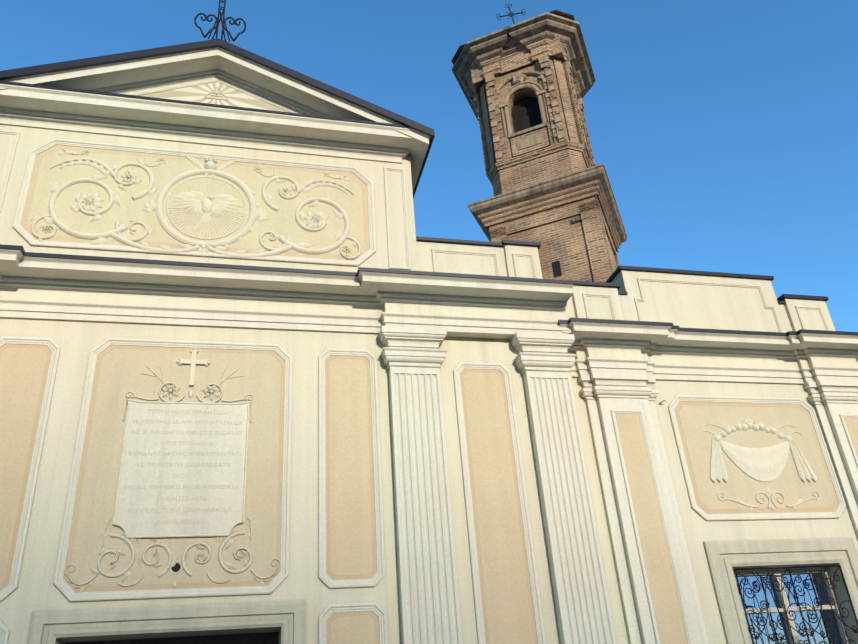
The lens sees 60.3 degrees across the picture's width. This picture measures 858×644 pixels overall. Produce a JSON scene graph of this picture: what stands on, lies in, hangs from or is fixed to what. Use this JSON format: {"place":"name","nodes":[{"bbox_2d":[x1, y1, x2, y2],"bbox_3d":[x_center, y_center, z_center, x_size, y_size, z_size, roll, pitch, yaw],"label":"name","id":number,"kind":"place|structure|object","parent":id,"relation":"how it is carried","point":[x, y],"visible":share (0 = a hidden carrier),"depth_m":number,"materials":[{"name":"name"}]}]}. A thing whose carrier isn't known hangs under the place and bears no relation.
{"place":"outdoors","nodes":[
{"label":"outdoors","id":0,"kind":"place"},
{"bbox_2d":[139,82,287,111],"bbox_3d":[-2.913,-3.003,10.102,3.687,0.765,0.001,3,-28,-13],"label":"tympanum","id":1,"kind":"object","parent":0,"point":[235,97],"depth_m":10.16,"materials":[{"name":"beige paint"}]},
{"bbox_2d":[0,0,857,331],"label":"sky","id":2,"kind":"structure","parent":0,"point":[724,133],"materials":[{"name":"blue"}]},
{"bbox_2d":[451,4,626,281],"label":"bell tower","id":3,"kind":"structure","parent":0,"point":[526,85],"depth_m":23.89,"materials":[{"name":"brick"}]},
{"bbox_2d":[565,265,835,332],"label":"wing parapet","id":4,"kind":"structure","parent":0,"point":[708,300],"depth_m":10.76,"materials":[{"name":"beige paint"}]},
{"bbox_2d":[572,377,857,643],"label":"wing wall","id":5,"kind":"structure","parent":0,"point":[698,530],"depth_m":9.15,"materials":[{"name":"beige paint"}]},
{"bbox_2d":[558,318,857,383],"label":"wing entablature","id":6,"kind":"structure","parent":5,"relation":"attached to","point":[663,351],"depth_m":10.09,"materials":[{"name":"beige paint"}]},
{"bbox_2d":[578,372,857,643],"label":"pilasters","id":7,"kind":"object","parent":5,"relation":"attached to","point":[658,590],"visible":0.75,"depth_m":8.96,"materials":[{"name":"beige paint"}]},
{"bbox_2d":[668,395,845,520],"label":"wing panel","id":8,"kind":"structure","parent":5,"relation":"attached to","point":[691,416],"depth_m":9.62,"materials":[{"name":"beige paint"}]},
{"bbox_2d":[700,415,819,510],"bbox_3d":[4.311,1.813,9.599,1.586,1.300,0.042,3,-28,-13],"label":"drapery relief","id":9,"kind":"object","parent":8,"relation":"attached to","point":[765,464],"visible":1,"depth_m":9.61},
{"bbox_2d":[703,537,857,643],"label":"stone window frame","id":10,"kind":"object","parent":5,"relation":"attached to","point":[724,558],"visible":0.97,"depth_m":8.95,"materials":[{"name":"grey stone"}]},
{"bbox_2d":[733,567,850,643],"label":"casement window","id":11,"kind":"structure","parent":5,"relation":"attached to","point":[749,598],"depth_m":9.03,"materials":[{"name":"beige wood"}]},
{"bbox_2d":[734,564,857,643],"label":"window grille","id":12,"kind":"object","parent":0,"point":[818,580],"depth_m":8.77,"materials":[{"name":"black metal"}]},
{"label":"ground","id":13,"kind":"structure","parent":0,"visible":0},
{"bbox_2d":[66,632,278,643],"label":"door leaves","id":14,"kind":"object","parent":13,"relation":"on","point":[262,638],"visible":1,"depth_m":7.44,"materials":[{"name":"brown wood"}]},
{"bbox_2d":[0,318,617,643],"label":"facade wall","id":15,"kind":"structure","parent":13,"relation":"on","point":[76,342],"depth_m":7.95,"materials":[{"name":"beige paint"}]},
{"bbox_2d":[26,600,305,643],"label":"door frame","id":16,"kind":"object","parent":15,"relation":"attached to","point":[52,626],"visible":0.97,"depth_m":7.00,"materials":[{"name":"stone"}]},
{"bbox_2d":[64,348,280,592],"bbox_3d":[-2.558,1.440,7.749,2.025,2.614,0.034,3,-28,-13],"label":"inscribed plaque","id":17,"kind":"object","parent":15,"relation":"attached to","point":[138,526],"visible":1,"depth_m":7.65,"materials":[{"name":"white stone"}]},
{"bbox_2d":[125,409,241,523],"bbox_3d":[-2.552,1.491,7.715,1.124,1.223,0.003,3,-28,-13],"label":"inscription","id":18,"kind":"object","parent":17,"relation":"attached to","point":[186,463],"visible":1,"depth_m":7.73,"materials":[{"name":"grey paint"}]},
{"bbox_2d":[0,124,417,271],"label":"attic wall","id":19,"kind":"structure","parent":15,"relation":"on","point":[30,139],"depth_m":9.40,"materials":[{"name":"beige paint"}]},
{"bbox_2d":[0,130,410,269],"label":"attic panels","id":20,"kind":"object","parent":19,"relation":"attached to","point":[41,177],"visible":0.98,"depth_m":9.32,"materials":[{"name":"beige paint"}]},
{"bbox_2d":[31,149,360,259],"bbox_3d":[-2.801,-1.494,9.272,3.905,1.614,0.056,3,-28,-13],"label":"relief ornament","id":21,"kind":"object","parent":20,"relation":"attached to","point":[207,207],"visible":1,"depth_m":9.22,"materials":[{"name":"beige paint"}]},
{"bbox_2d":[134,80,294,112],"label":"pediment molding","id":22,"kind":"structure","parent":19,"relation":"attached to","point":[213,82],"depth_m":10.25,"materials":[{"name":"beige paint"}]},
{"bbox_2d":[203,87,227,99],"bbox_3d":[-2.923,-3.159,10.175,0.340,0.230,0.010,3,-28,-13],"label":"eye of providence","id":23,"kind":"object","parent":22,"relation":"attached to","point":[216,94],"visible":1,"depth_m":10.16,"materials":[{"name":"beige paint"}]},
{"bbox_2d":[0,39,434,197],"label":"pediment","id":24,"kind":"structure","parent":19,"relation":"attached to","point":[94,95],"depth_m":9.82,"materials":[{"name":"grey paint"}]},
{"bbox_2d":[194,0,245,41],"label":"apex finial","id":25,"kind":"object","parent":24,"relation":"on","point":[218,20],"visible":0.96,"depth_m":10.27,"materials":[{"name":"grey metal"}]},
{"bbox_2d":[0,336,545,643],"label":"panels","id":26,"kind":"object","parent":15,"relation":"attached to","point":[507,602],"visible":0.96,"depth_m":7.87,"materials":[{"name":"beige paint"}]},
{"bbox_2d":[0,244,573,334],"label":"entablature","id":27,"kind":"structure","parent":15,"relation":"attached to","point":[48,286],"depth_m":8.72,"materials":[{"name":"grey paint"}]},
{"bbox_2d":[416,236,542,278],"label":"parapets","id":28,"kind":"object","parent":15,"relation":"on","point":[511,258],"visible":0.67,"depth_m":9.92,"materials":[{"name":"grey paint"}]},
{"bbox_2d":[379,326,616,643],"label":"pilasters","id":29,"kind":"object","parent":15,"relation":"attached to","point":[413,358],"visible":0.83,"depth_m":8.28,"materials":[{"name":"white paint"}]}
]}

